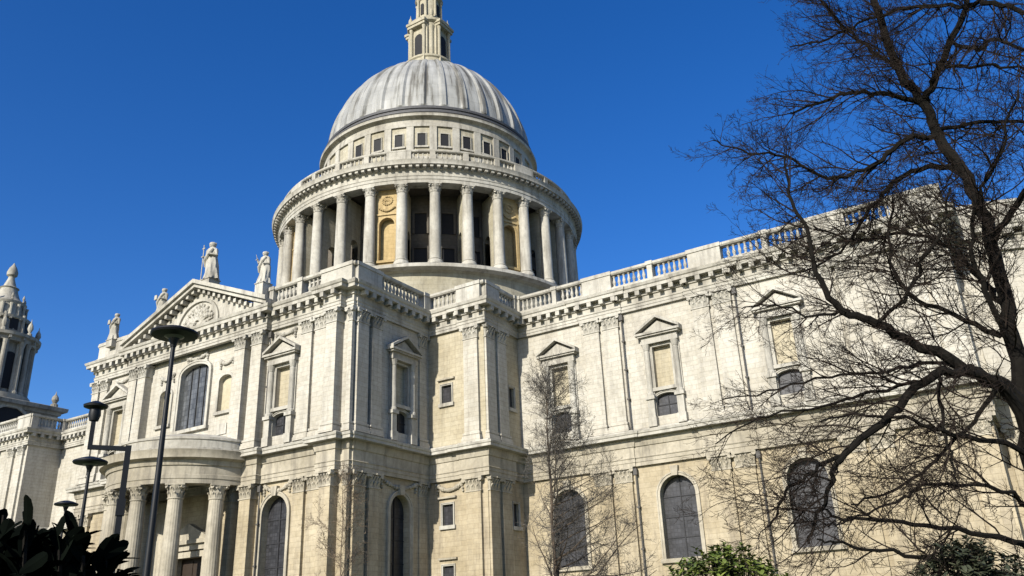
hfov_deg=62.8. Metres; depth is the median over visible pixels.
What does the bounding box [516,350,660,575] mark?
bare tree
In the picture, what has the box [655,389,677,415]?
window
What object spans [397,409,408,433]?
window
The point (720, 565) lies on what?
laurel bush
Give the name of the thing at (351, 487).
bare tree
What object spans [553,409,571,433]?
window
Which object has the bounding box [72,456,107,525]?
street lamp
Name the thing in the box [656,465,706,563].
window
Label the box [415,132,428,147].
window
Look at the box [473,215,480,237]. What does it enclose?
window
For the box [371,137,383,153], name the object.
window
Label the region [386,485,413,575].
window
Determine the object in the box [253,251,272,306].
statue
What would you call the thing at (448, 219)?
window
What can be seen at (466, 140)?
window
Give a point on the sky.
(137, 136)
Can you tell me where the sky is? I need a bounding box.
[0,0,1023,428]
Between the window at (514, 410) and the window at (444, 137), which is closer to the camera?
the window at (514, 410)
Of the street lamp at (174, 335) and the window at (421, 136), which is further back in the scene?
the window at (421, 136)
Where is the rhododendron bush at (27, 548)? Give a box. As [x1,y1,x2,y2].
[0,494,140,575]
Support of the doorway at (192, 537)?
in the cathedral
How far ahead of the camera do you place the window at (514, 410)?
78.93 m
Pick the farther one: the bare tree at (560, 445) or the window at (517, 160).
the window at (517, 160)
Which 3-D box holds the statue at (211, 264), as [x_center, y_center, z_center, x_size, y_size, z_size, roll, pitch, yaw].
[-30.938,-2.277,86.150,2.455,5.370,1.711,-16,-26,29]
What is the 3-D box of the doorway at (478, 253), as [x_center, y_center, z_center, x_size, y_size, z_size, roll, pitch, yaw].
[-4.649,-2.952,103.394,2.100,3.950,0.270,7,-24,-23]
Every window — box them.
[170,359,212,434]
[255,486,290,575]
[271,410,285,436]
[355,143,362,156]
[361,219,363,240]
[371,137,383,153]
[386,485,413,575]
[392,133,405,149]
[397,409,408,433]
[412,211,428,233]
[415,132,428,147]
[438,133,451,148]
[438,382,453,407]
[439,502,455,529]
[440,211,455,234]
[441,563,455,575]
[460,135,473,152]
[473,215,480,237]
[481,140,491,155]
[500,147,507,159]
[508,385,517,412]
[512,501,522,530]
[514,155,519,163]
[552,480,592,571]
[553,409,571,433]
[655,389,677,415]
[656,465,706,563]
[776,366,804,394]
[782,447,847,552]
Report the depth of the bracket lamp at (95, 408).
15.79 m
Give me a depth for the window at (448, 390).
77.62 m
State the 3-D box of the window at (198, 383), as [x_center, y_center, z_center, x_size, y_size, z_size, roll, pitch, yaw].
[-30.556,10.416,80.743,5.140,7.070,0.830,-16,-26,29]
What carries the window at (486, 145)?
in the cathedral
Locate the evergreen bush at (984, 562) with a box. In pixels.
[909,535,1023,575]
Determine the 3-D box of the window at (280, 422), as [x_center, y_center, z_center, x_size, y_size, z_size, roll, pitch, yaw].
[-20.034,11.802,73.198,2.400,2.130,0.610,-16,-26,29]
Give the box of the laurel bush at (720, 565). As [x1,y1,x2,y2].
[663,540,788,575]
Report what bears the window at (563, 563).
in the cathedral
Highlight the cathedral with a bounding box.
[0,0,1023,575]
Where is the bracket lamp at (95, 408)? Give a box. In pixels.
[83,401,131,572]
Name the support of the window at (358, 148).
in the cathedral
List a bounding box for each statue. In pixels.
[105,313,120,348]
[153,288,167,327]
[200,242,220,284]
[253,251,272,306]
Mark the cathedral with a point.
(406, 318)
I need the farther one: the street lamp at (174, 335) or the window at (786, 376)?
the window at (786, 376)
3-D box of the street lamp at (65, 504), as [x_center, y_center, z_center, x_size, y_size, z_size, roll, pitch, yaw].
[-15.811,10.650,28.801,0.800,6.568,0.800,-16,-26,29]
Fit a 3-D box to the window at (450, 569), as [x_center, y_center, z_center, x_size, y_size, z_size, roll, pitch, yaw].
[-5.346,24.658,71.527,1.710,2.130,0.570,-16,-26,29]
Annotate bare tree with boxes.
[299,462,370,575]
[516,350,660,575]
[670,0,1023,575]
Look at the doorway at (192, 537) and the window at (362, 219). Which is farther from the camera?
the window at (362, 219)
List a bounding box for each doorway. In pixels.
[151,503,205,575]
[412,246,428,262]
[441,246,456,262]
[474,249,482,264]
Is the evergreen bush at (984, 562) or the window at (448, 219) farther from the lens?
the window at (448, 219)
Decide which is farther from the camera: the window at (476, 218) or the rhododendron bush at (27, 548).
the window at (476, 218)
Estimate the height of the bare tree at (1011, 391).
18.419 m
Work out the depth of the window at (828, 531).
63.18 m
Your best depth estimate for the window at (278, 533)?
69.98 m
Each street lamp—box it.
[54,500,78,536]
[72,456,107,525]
[142,325,198,575]
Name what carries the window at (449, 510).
in the cathedral
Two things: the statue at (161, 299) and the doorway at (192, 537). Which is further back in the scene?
the statue at (161, 299)
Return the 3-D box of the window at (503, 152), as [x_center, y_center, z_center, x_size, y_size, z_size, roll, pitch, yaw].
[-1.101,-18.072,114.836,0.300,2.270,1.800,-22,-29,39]
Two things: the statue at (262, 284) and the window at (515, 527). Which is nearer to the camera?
the window at (515, 527)
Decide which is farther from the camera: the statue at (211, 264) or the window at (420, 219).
the window at (420, 219)
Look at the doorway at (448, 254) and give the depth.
102.77 m
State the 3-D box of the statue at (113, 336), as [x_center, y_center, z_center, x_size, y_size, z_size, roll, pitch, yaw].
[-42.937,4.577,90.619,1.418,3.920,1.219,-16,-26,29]
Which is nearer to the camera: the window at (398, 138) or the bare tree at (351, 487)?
the bare tree at (351, 487)
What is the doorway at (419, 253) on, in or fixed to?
in the cathedral

